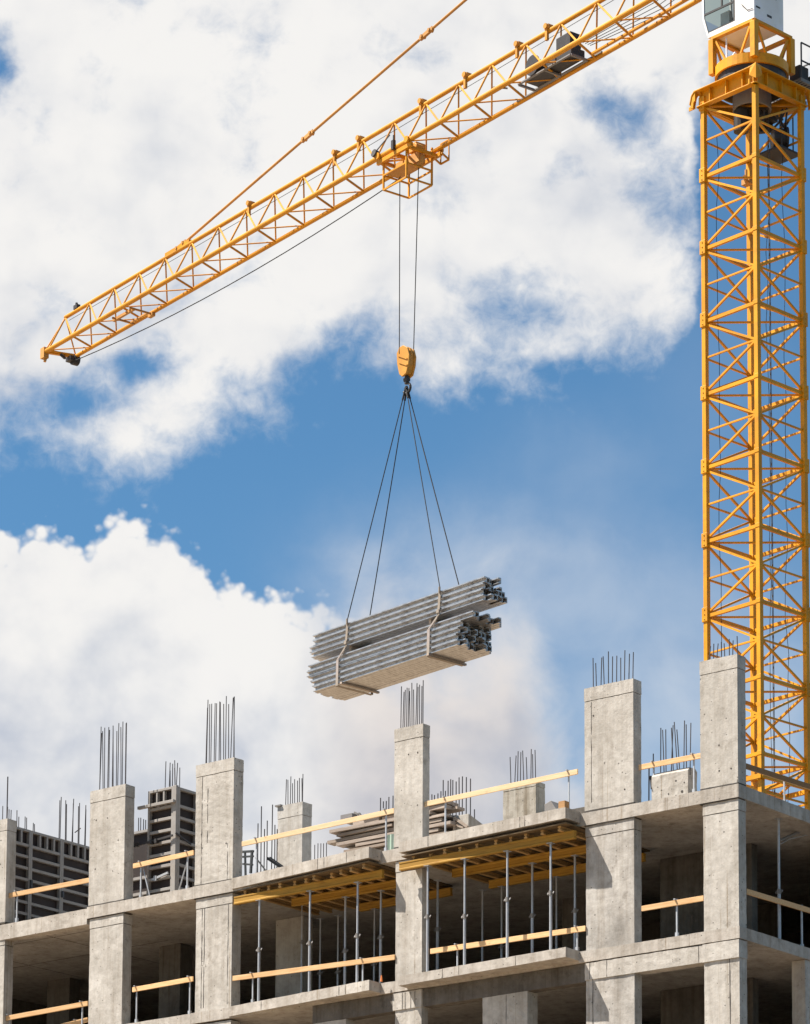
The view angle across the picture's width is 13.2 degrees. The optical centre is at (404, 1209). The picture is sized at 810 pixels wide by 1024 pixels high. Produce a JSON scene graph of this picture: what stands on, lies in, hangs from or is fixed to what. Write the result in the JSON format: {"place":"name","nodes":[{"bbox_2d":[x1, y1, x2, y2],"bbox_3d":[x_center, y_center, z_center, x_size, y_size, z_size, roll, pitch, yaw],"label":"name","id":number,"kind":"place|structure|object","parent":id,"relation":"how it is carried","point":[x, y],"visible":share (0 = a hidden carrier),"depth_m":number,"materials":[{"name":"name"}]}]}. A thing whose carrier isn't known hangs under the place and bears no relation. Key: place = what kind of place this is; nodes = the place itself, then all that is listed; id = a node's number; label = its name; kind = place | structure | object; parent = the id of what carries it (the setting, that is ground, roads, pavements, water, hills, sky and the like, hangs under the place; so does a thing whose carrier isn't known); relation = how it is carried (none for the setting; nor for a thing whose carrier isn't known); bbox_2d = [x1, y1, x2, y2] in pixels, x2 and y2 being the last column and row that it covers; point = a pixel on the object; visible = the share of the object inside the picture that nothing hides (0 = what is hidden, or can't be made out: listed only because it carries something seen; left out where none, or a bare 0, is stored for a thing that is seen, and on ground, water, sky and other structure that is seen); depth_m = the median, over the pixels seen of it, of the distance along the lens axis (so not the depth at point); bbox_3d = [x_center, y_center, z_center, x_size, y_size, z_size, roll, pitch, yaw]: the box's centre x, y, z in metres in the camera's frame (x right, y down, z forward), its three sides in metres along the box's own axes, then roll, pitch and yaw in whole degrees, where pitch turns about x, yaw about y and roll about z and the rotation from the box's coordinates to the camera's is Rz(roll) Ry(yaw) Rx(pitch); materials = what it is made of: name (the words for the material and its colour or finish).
{"place":"outdoors","nodes":[
{"label":"outdoors","id":0,"kind":"place"},
{"bbox_2d":[0,0,809,875],"label":"sky","id":1,"kind":"structure","parent":0,"point":[190,502],"materials":[{"name":"blue"}]},
{"bbox_3d":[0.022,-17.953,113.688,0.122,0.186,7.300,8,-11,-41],"label":"steel profile","id":2,"kind":"object","parent":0,"visible":0},
{"bbox_2d":[482,618,492,626],"bbox_3d":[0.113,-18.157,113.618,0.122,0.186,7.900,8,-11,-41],"label":"steel profile","id":3,"kind":"object","parent":2,"relation":"on","point":[490,623],"visible":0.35,"depth_m":110.77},
{"bbox_2d":[349,646,358,651],"bbox_3d":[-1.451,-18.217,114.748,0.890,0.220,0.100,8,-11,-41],"label":"load spacer","id":4,"kind":"object","parent":3,"relation":"on","point":[351,648],"visible":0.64,"depth_m":114.48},
{"bbox_2d":[318,603,489,660],"bbox_3d":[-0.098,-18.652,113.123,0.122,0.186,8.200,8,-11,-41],"label":"steel profile","id":5,"kind":"object","parent":4,"relation":"on","point":[413,629],"visible":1,"depth_m":112.68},
{"bbox_3d":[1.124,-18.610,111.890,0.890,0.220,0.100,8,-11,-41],"label":"load spacer","id":6,"kind":"object","parent":3,"relation":"on","visible":0},
{"bbox_2d":[311,594,485,657],"bbox_3d":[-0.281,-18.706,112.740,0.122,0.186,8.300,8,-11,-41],"label":"steel profile","id":7,"kind":"object","parent":6,"relation":"on","point":[403,624],"visible":1,"depth_m":112.59,"materials":[{"name":"metal"}]},
{"bbox_2d":[309,589,483,652],"bbox_3d":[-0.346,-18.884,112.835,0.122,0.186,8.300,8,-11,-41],"label":"steel profile","id":8,"kind":"object","parent":7,"relation":"on","point":[400,618],"visible":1,"depth_m":112.69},
{"bbox_2d":[313,583,485,645],"bbox_3d":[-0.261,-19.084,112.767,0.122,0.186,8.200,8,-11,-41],"label":"steel profile","id":9,"kind":"object","parent":8,"relation":"on","point":[402,612],"visible":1,"depth_m":112.61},
{"bbox_2d":[313,576,486,639],"bbox_3d":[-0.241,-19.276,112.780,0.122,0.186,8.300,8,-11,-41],"label":"steel profile","id":10,"kind":"object","parent":9,"relation":"on","point":[483,579],"visible":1,"depth_m":112.60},
{"bbox_2d":[313,593,493,659],"bbox_3d":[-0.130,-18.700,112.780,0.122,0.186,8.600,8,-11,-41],"label":"steel profile","id":11,"kind":"object","parent":6,"relation":"on","point":[490,597],"visible":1,"depth_m":112.26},
{"bbox_2d":[317,594,497,659],"bbox_3d":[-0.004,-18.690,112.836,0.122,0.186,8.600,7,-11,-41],"label":"steel profile","id":12,"kind":"object","parent":6,"relation":"on","point":[495,597],"visible":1,"depth_m":112.46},
{"label":"ground","id":13,"kind":"structure","parent":0,"visible":0},
{"bbox_2d":[0,636,809,1023],"bbox_3d":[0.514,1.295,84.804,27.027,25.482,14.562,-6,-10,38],"label":"unfinished building","id":14,"kind":"structure","parent":13,"relation":"on","point":[726,956],"depth_m":78.32,"materials":[{"name":"concrete"}]},
{"bbox_2d":[6,1001,87,1023],"bbox_3d":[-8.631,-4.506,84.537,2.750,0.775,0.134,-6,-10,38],"label":"guard rail","id":15,"kind":"object","parent":14,"relation":"on","point":[10,1017],"visible":1,"depth_m":84.48,"materials":[{"name":"brown wood"}]},
{"bbox_2d":[9,878,88,921],"bbox_3d":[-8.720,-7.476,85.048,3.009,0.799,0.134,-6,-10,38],"label":"guard rail","id":16,"kind":"object","parent":14,"relation":"on","point":[15,893],"visible":1,"depth_m":85.10,"materials":[{"name":"brown wood"}]},
{"bbox_2d":[14,827,88,921],"bbox_3d":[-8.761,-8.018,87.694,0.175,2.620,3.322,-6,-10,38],"label":"wall formwork","id":17,"kind":"object","parent":14,"relation":"on","point":[42,860],"depth_m":87.62,"materials":[{"name":"metal"}]},
{"bbox_2d":[133,829,147,897],"bbox_3d":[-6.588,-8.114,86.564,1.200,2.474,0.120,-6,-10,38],"label":"wall shutter","id":18,"kind":"object","parent":14,"relation":"on","point":[140,852],"depth_m":86.63,"materials":[{"name":"metal"}]},
{"bbox_2d":[132,976,193,1021],"bbox_3d":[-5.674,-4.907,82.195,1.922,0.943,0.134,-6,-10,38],"label":"guard rail","id":19,"kind":"object","parent":14,"relation":"on","point":[189,979],"visible":1,"depth_m":82.19,"materials":[{"name":"brown wood"}]},
{"bbox_2d":[133,850,193,896],"bbox_3d":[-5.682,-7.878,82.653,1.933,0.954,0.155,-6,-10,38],"label":"guard rail","id":20,"kind":"object","parent":14,"relation":"on","point":[141,864],"visible":1,"depth_m":82.67,"materials":[{"name":"brown wood"}]},
{"bbox_2d":[134,785,195,895],"bbox_3d":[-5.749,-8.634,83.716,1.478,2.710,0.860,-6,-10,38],"label":"column formwork","id":21,"kind":"object","parent":14,"relation":"on","point":[171,819],"depth_m":83.42,"materials":[{"name":"metal"}]},
{"bbox_2d":[242,850,253,875],"bbox_3d":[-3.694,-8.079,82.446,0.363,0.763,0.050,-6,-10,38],"label":"scaffold bracket","id":22,"kind":"object","parent":14,"relation":"on","point":[251,856],"visible":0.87,"depth_m":82.44,"materials":[{"name":"metal"}]},
{"bbox_2d":[255,900,263,1000],"bbox_3d":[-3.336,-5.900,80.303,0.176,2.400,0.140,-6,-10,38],"label":"shoring prop","id":23,"kind":"object","parent":14,"relation":"on","point":[259,949],"visible":1,"depth_m":80.28,"materials":[{"name":"metal"}]},
{"bbox_2d":[234,869,383,904],"bbox_3d":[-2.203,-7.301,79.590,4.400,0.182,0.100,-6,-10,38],"label":"formwork beam","id":24,"kind":"structure","parent":23,"relation":"on","point":[312,886],"depth_m":79.50,"materials":[{"name":"yellow wood"}]},
{"bbox_2d":[244,891,319,915],"bbox_3d":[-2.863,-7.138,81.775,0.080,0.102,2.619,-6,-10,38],"label":"joist","id":25,"kind":"object","parent":24,"relation":"on","point":[288,905],"visible":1,"depth_m":81.88,"materials":[{"name":"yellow wood"}]},
{"bbox_2d":[257,888,332,912],"bbox_3d":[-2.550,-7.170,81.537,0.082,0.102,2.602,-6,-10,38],"label":"joist","id":26,"kind":"object","parent":24,"relation":"on","point":[313,906],"visible":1,"depth_m":81.97,"materials":[{"name":"yellow wood"}]},
{"bbox_2d":[278,883,355,908],"bbox_3d":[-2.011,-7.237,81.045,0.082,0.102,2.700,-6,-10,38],"label":"joist","id":27,"kind":"object","parent":24,"relation":"on","point":[338,901],"visible":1,"depth_m":81.48,"materials":[{"name":"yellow wood"}]},
{"bbox_2d":[304,878,379,901],"bbox_3d":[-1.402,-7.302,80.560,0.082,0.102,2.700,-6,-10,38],"label":"joist","id":28,"kind":"object","parent":24,"relation":"on","point":[362,896],"visible":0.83,"depth_m":80.93,"materials":[{"name":"yellow wood"}]},
{"bbox_2d":[237,861,452,910],"bbox_3d":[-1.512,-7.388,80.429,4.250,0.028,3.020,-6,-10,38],"label":"formwork sheet","id":29,"kind":"object","parent":28,"relation":"on","point":[325,874],"visible":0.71,"depth_m":79.50,"materials":[{"name":"brown wood"}]},
{"bbox_2d":[312,875,392,898],"bbox_3d":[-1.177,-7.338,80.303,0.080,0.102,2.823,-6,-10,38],"label":"joist","id":30,"kind":"object","parent":24,"relation":"on","point":[320,878],"visible":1,"depth_m":80.19,"materials":[{"name":"yellow wood"}]},
{"bbox_2d":[300,905,303,992],"bbox_3d":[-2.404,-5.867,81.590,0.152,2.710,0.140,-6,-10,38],"label":"shoring prop","id":31,"kind":"object","parent":14,"relation":"on","point":[302,941],"visible":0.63,"depth_m":81.62,"materials":[{"name":"metal"}]},
{"bbox_2d":[306,890,314,991],"bbox_3d":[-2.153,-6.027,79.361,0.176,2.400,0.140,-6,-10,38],"label":"shoring prop","id":32,"kind":"object","parent":14,"relation":"on","point":[309,942],"visible":1,"depth_m":79.32,"materials":[{"name":"metal"}]},
{"bbox_2d":[232,955,395,1001],"bbox_3d":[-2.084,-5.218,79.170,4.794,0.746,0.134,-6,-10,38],"label":"guard rail","id":33,"kind":"object","parent":14,"relation":"on","point":[359,961],"visible":1,"depth_m":79.17,"materials":[{"name":"brown wood"}]},
{"bbox_2d":[242,808,393,872],"bbox_3d":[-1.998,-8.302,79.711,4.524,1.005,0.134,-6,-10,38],"label":"guard rail","id":34,"kind":"object","parent":14,"relation":"on","point":[384,812],"visible":1,"depth_m":79.65,"materials":[{"name":"brown wood"}]},
{"bbox_2d":[334,915,341,985],"bbox_3d":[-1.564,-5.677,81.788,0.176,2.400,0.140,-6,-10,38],"label":"shoring prop","id":35,"kind":"object","parent":14,"relation":"on","point":[337,971],"visible":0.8,"depth_m":81.83,"materials":[{"name":"metal"}]},
{"bbox_2d":[342,896,349,984],"bbox_3d":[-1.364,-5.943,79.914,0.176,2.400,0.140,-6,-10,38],"label":"shoring prop","id":36,"kind":"object","parent":14,"relation":"on","point":[344,950],"visible":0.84,"depth_m":79.92,"materials":[{"name":"metal"}]},
{"bbox_2d":[291,879,395,906],"bbox_3d":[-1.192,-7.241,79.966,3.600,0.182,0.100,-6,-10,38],"label":"formwork beam","id":37,"kind":"structure","parent":36,"relation":"on","point":[341,893],"depth_m":80.08,"materials":[{"name":"yellow wood"}]},
{"bbox_2d":[267,885,343,910],"bbox_3d":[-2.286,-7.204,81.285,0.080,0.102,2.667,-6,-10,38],"label":"joist","id":38,"kind":"object","parent":37,"relation":"on","point":[330,905],"visible":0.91,"depth_m":81.76,"materials":[{"name":"yellow wood"}]},
{"bbox_2d":[293,881,368,903],"bbox_3d":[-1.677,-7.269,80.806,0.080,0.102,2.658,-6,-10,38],"label":"joist","id":39,"kind":"object","parent":37,"relation":"on","point":[352,899],"visible":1,"depth_m":81.05,"materials":[{"name":"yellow wood"}]},
{"bbox_2d":[330,873,395,896],"bbox_3d":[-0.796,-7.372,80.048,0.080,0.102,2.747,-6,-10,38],"label":"joist","id":40,"kind":"object","parent":37,"relation":"on","point":[388,892],"visible":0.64,"depth_m":79.86,"materials":[{"name":"yellow wood"}]},
{"bbox_2d":[362,863,445,889],"bbox_3d":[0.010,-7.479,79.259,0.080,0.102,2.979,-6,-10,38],"label":"joist","id":41,"kind":"object","parent":37,"relation":"on","point":[388,873],"visible":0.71,"depth_m":78.71,"materials":[{"name":"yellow wood"}]},
{"bbox_2d":[353,881,361,981],"bbox_3d":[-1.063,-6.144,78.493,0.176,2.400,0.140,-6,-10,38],"label":"shoring prop","id":42,"kind":"object","parent":14,"relation":"on","point":[357,935],"visible":1,"depth_m":78.48,"materials":[{"name":"metal"}]},
{"bbox_2d":[371,908,378,980],"bbox_3d":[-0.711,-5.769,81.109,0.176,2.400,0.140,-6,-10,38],"label":"shoring prop","id":43,"kind":"object","parent":14,"relation":"on","point":[375,963],"visible":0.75,"depth_m":81.13,"materials":[{"name":"metal"}]},
{"bbox_2d":[359,887,452,911],"bbox_3d":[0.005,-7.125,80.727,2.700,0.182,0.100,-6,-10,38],"label":"formwork beam","id":44,"kind":"structure","parent":43,"relation":"on","point":[391,902],"depth_m":80.96,"materials":[{"name":"yellow wood"}]},
{"bbox_2d":[377,890,384,982],"bbox_3d":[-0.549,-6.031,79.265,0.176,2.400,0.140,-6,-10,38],"label":"shoring prop","id":45,"kind":"object","parent":14,"relation":"on","point":[380,937],"visible":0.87,"depth_m":79.25,"materials":[{"name":"metal"}]},
{"bbox_2d":[424,865,431,970],"bbox_3d":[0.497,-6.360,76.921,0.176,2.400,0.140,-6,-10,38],"label":"shoring prop","id":46,"kind":"object","parent":14,"relation":"on","point":[427,916],"visible":1,"depth_m":76.88,"materials":[{"name":"metal"}]},
{"bbox_2d":[399,830,576,870],"bbox_3d":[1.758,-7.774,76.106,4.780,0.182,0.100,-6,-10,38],"label":"formwork beam","id":47,"kind":"structure","parent":46,"relation":"on","point":[490,850],"depth_m":76.02,"materials":[{"name":"yellow wood"}]},
{"bbox_2d":[412,856,491,883],"bbox_3d":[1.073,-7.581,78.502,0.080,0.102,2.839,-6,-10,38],"label":"joist","id":48,"kind":"object","parent":47,"relation":"on","point":[473,876],"visible":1,"depth_m":78.47,"materials":[{"name":"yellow wood"}]},
{"bbox_2d":[433,879,441,969],"bbox_3d":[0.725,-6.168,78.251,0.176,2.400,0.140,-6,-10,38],"label":"shoring prop","id":49,"kind":"object","parent":14,"relation":"on","point":[437,929],"visible":0.83,"depth_m":78.23,"materials":[{"name":"metal"}]},
{"bbox_2d":[461,858,468,964],"bbox_3d":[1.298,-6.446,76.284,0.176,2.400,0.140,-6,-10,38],"label":"shoring prop","id":50,"kind":"object","parent":14,"relation":"on","point":[464,916],"visible":1,"depth_m":76.23,"materials":[{"name":"metal"}]},
{"bbox_2d":[424,769,577,832],"bbox_3d":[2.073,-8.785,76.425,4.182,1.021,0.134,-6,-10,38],"label":"guard rail","id":51,"kind":"object","parent":14,"relation":"on","point":[566,773],"visible":0.96,"depth_m":76.43,"materials":[{"name":"brown wood"}]},
{"bbox_2d":[497,886,504,957],"bbox_3d":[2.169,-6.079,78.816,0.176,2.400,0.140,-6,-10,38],"label":"shoring prop","id":52,"kind":"object","parent":14,"relation":"on","point":[501,946],"visible":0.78,"depth_m":78.86,"materials":[{"name":"metal"}]},
{"bbox_2d":[489,853,645,888],"bbox_3d":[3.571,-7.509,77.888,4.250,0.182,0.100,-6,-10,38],"label":"formwork beam","id":53,"kind":"structure","parent":52,"relation":"on","point":[540,875],"depth_m":78.27,"materials":[{"name":"yellow wood"}]},
{"bbox_2d":[503,850,511,957],"bbox_3d":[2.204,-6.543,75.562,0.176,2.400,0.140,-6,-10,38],"label":"shoring prop","id":54,"kind":"object","parent":14,"relation":"on","point":[506,899],"visible":1,"depth_m":75.54,"materials":[{"name":"metal"}]},
{"bbox_2d":[430,925,585,965],"bbox_3d":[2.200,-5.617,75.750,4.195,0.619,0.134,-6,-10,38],"label":"guard rail","id":55,"kind":"object","parent":14,"relation":"on","point":[574,929],"visible":1,"depth_m":75.67,"materials":[{"name":"brown wood"}]},
{"bbox_2d":[401,822,649,879],"bbox_3d":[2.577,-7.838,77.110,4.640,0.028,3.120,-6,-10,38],"label":"formwork sheet","id":56,"kind":"object","parent":14,"relation":"on","point":[553,828],"visible":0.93,"depth_m":76.47,"materials":[{"name":"brown wood"}]},
{"bbox_2d":[528,862,536,952],"bbox_3d":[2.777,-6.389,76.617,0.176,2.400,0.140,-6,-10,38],"label":"shoring prop","id":57,"kind":"object","parent":14,"relation":"on","point":[531,915],"visible":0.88,"depth_m":76.61,"materials":[{"name":"metal"}]},
{"bbox_2d":[452,845,585,877],"bbox_3d":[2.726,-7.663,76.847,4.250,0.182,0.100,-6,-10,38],"label":"formwork beam","id":58,"kind":"structure","parent":57,"relation":"on","point":[519,861],"depth_m":76.96,"materials":[{"name":"yellow wood"}]},
{"bbox_2d":[429,854,505,878],"bbox_3d":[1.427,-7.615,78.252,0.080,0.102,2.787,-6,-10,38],"label":"joist","id":59,"kind":"object","parent":58,"relation":"on","point":[487,874],"visible":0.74,"depth_m":78.59,"materials":[{"name":"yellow wood"}]},
{"bbox_2d":[443,849,524,875],"bbox_3d":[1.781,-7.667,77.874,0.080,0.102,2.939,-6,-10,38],"label":"joist","id":60,"kind":"object","parent":58,"relation":"on","point":[479,861],"visible":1,"depth_m":77.71,"materials":[{"name":"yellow wood"}]},
{"bbox_2d":[458,847,537,872],"bbox_3d":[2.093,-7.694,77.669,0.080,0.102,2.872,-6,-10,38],"label":"joist","id":61,"kind":"object","parent":58,"relation":"on","point":[518,868],"visible":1,"depth_m":77.52,"materials":[{"name":"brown wood"}]},
{"bbox_2d":[475,844,554,869],"bbox_3d":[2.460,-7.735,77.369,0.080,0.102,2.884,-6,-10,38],"label":"joist","id":62,"kind":"object","parent":58,"relation":"on","point":[541,866],"visible":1,"depth_m":77.29,"materials":[{"name":"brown wood"}]},
{"bbox_2d":[494,840,573,866],"bbox_3d":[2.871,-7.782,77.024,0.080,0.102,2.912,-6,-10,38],"label":"joist","id":63,"kind":"object","parent":58,"relation":"on","point":[556,861],"visible":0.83,"depth_m":76.90,"materials":[{"name":"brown wood"}]},
{"bbox_2d":[509,837,585,863],"bbox_3d":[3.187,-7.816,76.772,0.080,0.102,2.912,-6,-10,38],"label":"joist","id":64,"kind":"object","parent":58,"relation":"on","point":[544,849],"visible":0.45,"depth_m":76.59,"materials":[{"name":"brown wood"}]},
{"bbox_2d":[524,834,585,858],"bbox_3d":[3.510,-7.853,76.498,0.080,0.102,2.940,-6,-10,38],"label":"joist","id":65,"kind":"object","parent":58,"relation":"on","point":[555,845],"visible":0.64,"depth_m":76.17,"materials":[{"name":"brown wood"}]},
{"bbox_2d":[541,830,585,845],"bbox_3d":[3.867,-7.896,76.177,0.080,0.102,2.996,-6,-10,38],"label":"joist","id":66,"kind":"object","parent":58,"relation":"on","point":[570,842],"visible":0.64,"depth_m":75.78,"materials":[{"name":"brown wood"}]},
{"bbox_2d":[546,842,554,949],"bbox_3d":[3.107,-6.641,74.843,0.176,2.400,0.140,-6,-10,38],"label":"shoring prop","id":67,"kind":"object","parent":14,"relation":"on","point":[551,893],"visible":1,"depth_m":74.81,"materials":[{"name":"metal"}]},
{"bbox_2d":[570,854,578,949],"bbox_3d":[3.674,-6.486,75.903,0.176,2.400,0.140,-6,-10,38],"label":"shoring prop","id":68,"kind":"object","parent":14,"relation":"on","point":[575,910],"visible":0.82,"depth_m":75.92,"materials":[{"name":"metal"}]},
{"bbox_2d":[639,753,699,791],"bbox_3d":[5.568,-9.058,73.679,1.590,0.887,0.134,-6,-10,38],"label":"guard rail","id":69,"kind":"object","parent":14,"relation":"on","point":[654,764],"visible":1,"depth_m":73.64,"materials":[{"name":"brown wood"}]},
{"bbox_2d":[641,895,703,935],"bbox_3d":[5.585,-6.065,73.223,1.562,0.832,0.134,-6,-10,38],"label":"guard rail","id":70,"kind":"object","parent":14,"relation":"on","point":[676,902],"visible":1,"depth_m":73.20,"materials":[{"name":"brown wood"}]},
{"bbox_2d":[746,889,809,945],"bbox_3d":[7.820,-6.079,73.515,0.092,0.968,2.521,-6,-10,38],"label":"guard rail","id":71,"kind":"object","parent":14,"relation":"on","point":[802,908],"visible":1,"depth_m":73.67,"materials":[{"name":"brown wood"}]},
{"bbox_2d":[746,763,809,800],"bbox_3d":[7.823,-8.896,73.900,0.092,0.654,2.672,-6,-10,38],"label":"guard rail","id":72,"kind":"object","parent":14,"relation":"on","point":[774,775],"visible":1,"depth_m":73.98,"materials":[{"name":"wood"}]},
{"bbox_2d":[774,818,782,938],"bbox_3d":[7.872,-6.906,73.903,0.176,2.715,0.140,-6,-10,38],"label":"shoring prop","id":73,"kind":"object","parent":14,"relation":"on","point":[778,891],"visible":0.99,"depth_m":73.90,"materials":[{"name":"metal"}]},
{"bbox_2d":[40,0,809,809],"bbox_3d":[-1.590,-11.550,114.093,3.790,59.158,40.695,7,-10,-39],"label":"tower crane","id":74,"kind":"object","parent":13,"relation":"on","point":[762,90],"visible":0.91,"depth_m":101.26,"materials":[{"name":"yellow paint"}]},
{"bbox_2d":[397,345,415,394],"bbox_3d":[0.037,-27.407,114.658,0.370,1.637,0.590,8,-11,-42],"label":"hook block","id":75,"kind":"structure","parent":74,"relation":"hanging from","point":[406,360],"depth_m":114.57,"materials":[{"name":"paint"}]},
{"bbox_2d":[347,390,405,618],"bbox_3d":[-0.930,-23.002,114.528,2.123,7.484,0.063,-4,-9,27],"label":"sling rope","id":76,"kind":"object","parent":75,"relation":"hanging from","point":[376,504],"visible":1,"depth_m":114.52,"materials":[{"name":"black metal"}]},
{"bbox_2d":[336,619,372,695],"bbox_3d":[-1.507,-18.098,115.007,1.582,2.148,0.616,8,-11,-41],"label":"lifting strap","id":77,"kind":"object","parent":76,"relation":"hanging from","point":[337,660],"visible":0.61,"depth_m":114.59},
{"bbox_2d":[340,682,379,693],"bbox_3d":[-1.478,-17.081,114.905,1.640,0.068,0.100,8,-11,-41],"label":"load bearer","id":78,"kind":"object","parent":77,"relation":"in","point":[360,687],"visible":1,"depth_m":114.87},
{"bbox_2d":[313,639,459,691],"bbox_3d":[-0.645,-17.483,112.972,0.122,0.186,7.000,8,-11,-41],"label":"steel profile","id":79,"kind":"object","parent":78,"relation":"on","point":[392,663],"visible":1,"depth_m":112.86,"materials":[{"name":"metal"}]},
{"bbox_2d":[312,634,458,686],"bbox_3d":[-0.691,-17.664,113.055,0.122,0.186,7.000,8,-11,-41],"label":"steel profile","id":80,"kind":"object","parent":79,"relation":"on","point":[388,658],"visible":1,"depth_m":112.94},
{"bbox_2d":[310,627,460,681],"bbox_3d":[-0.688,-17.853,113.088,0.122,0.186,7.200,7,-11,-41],"label":"steel profile","id":81,"kind":"object","parent":80,"relation":"on","point":[456,630],"visible":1,"depth_m":112.91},
{"bbox_2d":[307,620,462,677],"bbox_3d":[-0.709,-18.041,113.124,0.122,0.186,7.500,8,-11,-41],"label":"steel profile","id":82,"kind":"object","parent":81,"relation":"on","point":[459,624],"visible":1,"depth_m":113.03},
{"bbox_2d":[308,610,475,670],"bbox_3d":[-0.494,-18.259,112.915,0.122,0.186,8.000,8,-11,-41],"label":"steel profile","id":83,"kind":"object","parent":82,"relation":"on","point":[467,615],"visible":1,"depth_m":112.73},
{"bbox_2d":[315,638,467,693],"bbox_3d":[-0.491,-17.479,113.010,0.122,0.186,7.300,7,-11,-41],"label":"steel profile","id":84,"kind":"object","parent":78,"relation":"on","point":[464,642],"visible":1,"depth_m":112.56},
{"bbox_2d":[320,645,467,693],"bbox_3d":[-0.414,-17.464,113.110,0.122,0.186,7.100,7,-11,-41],"label":"steel profile","id":85,"kind":"object","parent":78,"relation":"on","point":[396,669],"visible":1,"depth_m":112.89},
{"bbox_2d":[321,642,469,694],"bbox_3d":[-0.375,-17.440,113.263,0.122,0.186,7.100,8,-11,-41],"label":"steel profile","id":86,"kind":"object","parent":78,"relation":"on","point":[401,669],"visible":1,"depth_m":112.99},
{"bbox_2d":[325,644,473,696],"bbox_3d":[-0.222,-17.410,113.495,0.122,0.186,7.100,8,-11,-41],"label":"steel profile","id":87,"kind":"object","parent":78,"relation":"on","point":[471,648],"visible":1,"depth_m":113.22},
{"bbox_2d":[331,645,475,696],"bbox_3d":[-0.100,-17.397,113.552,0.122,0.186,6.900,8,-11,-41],"label":"steel profile","id":88,"kind":"object","parent":78,"relation":"on","point":[474,650],"visible":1,"depth_m":113.31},
{"bbox_2d":[332,643,486,698],"bbox_3d":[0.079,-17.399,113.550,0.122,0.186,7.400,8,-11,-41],"label":"steel profile","id":89,"kind":"object","parent":78,"relation":"on","point":[481,647],"visible":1,"depth_m":112.76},
{"bbox_2d":[339,646,491,699],"bbox_3d":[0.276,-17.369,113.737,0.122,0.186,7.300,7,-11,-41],"label":"steel profile","id":90,"kind":"object","parent":78,"relation":"on","point":[489,649],"visible":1,"depth_m":113.41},
{"bbox_2d":[344,652,490,700],"bbox_3d":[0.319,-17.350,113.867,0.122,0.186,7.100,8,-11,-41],"label":"steel profile","id":91,"kind":"object","parent":78,"relation":"on","point":[420,675],"visible":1,"depth_m":113.64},
{"bbox_2d":[369,395,405,615],"bbox_3d":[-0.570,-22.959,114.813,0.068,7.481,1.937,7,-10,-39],"label":"sling rope","id":92,"kind":"object","parent":75,"relation":"hanging from","point":[388,503],"visible":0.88,"depth_m":114.80,"materials":[{"name":"black metal"}]},
{"bbox_2d":[405,389,439,586],"bbox_3d":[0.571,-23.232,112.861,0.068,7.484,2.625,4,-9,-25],"label":"sling rope","id":93,"kind":"object","parent":75,"relation":"hanging from","point":[422,484],"visible":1,"depth_m":112.88,"materials":[{"name":"black metal"}]},
{"bbox_2d":[426,587,464,666],"bbox_3d":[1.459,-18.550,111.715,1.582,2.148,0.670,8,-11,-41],"label":"lifting strap","id":94,"kind":"object","parent":93,"relation":"hanging from","point":[434,620],"visible":0.62,"depth_m":111.29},
{"bbox_2d":[427,653,466,665],"bbox_3d":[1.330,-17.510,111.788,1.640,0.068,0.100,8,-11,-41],"label":"load bearer","id":95,"kind":"object","parent":94,"relation":"on","point":[444,658],"visible":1,"depth_m":111.72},
{"bbox_2d":[323,648,468,695],"bbox_3d":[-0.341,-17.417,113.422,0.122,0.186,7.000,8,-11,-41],"label":"steel profile","id":96,"kind":"object","parent":95,"relation":"on","point":[396,672],"visible":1,"depth_m":113.32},
{"bbox_2d":[335,646,487,699],"bbox_3d":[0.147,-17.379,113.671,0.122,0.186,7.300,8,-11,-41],"label":"steel profile","id":97,"kind":"object","parent":95,"relation":"on","point":[413,674],"visible":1,"depth_m":113.53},
{"bbox_2d":[407,389,458,584],"bbox_3d":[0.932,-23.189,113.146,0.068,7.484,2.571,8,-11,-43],"label":"sling rope","id":98,"kind":"object","parent":75,"relation":"hanging from","point":[433,486],"visible":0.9,"depth_m":113.18,"materials":[{"name":"black metal"}]},
{"bbox_3d":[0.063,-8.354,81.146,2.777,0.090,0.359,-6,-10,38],"label":"weathered board","id":99,"kind":"object","parent":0,"visible":0},
{"bbox_2d":[344,831,447,851],"bbox_3d":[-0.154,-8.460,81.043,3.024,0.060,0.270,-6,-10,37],"label":"weathered board","id":100,"kind":"object","parent":99,"relation":"on","point":[379,846],"visible":0.14,"depth_m":81.34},
{"bbox_2d":[336,821,456,847],"bbox_3d":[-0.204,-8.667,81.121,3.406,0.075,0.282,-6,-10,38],"label":"weathered board","id":101,"kind":"object","parent":100,"relation":"on","point":[350,843],"visible":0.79,"depth_m":81.35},
{"bbox_2d":[327,818,448,845],"bbox_3d":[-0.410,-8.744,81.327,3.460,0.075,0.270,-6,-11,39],"label":"weathered board","id":102,"kind":"object","parent":101,"relation":"on","point":[335,841],"visible":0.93,"depth_m":81.53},
{"bbox_2d":[336,823,393,837],"bbox_3d":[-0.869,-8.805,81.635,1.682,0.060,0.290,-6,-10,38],"label":"weathered board","id":103,"kind":"object","parent":102,"relation":"on","point":[362,831],"visible":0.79,"depth_m":81.56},
{"bbox_2d":[329,811,436,834],"bbox_3d":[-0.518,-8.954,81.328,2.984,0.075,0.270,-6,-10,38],"label":"weathered board","id":104,"kind":"object","parent":103,"relation":"on","point":[358,826],"visible":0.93,"depth_m":81.54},
{"bbox_2d":[382,804,451,819],"bbox_3d":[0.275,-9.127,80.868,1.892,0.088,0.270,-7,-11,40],"label":"weathered board","id":105,"kind":"object","parent":104,"relation":"on","point":[438,808],"visible":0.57,"depth_m":80.36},
{"bbox_3d":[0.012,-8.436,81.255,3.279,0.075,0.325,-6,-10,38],"label":"weathered board","id":106,"kind":"object","parent":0,"visible":0},
{"bbox_2d":[355,838,384,846],"bbox_3d":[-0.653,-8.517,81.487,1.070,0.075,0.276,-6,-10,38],"label":"weathered board","id":107,"kind":"object","parent":106,"relation":"on","point":[371,842],"visible":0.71,"depth_m":81.45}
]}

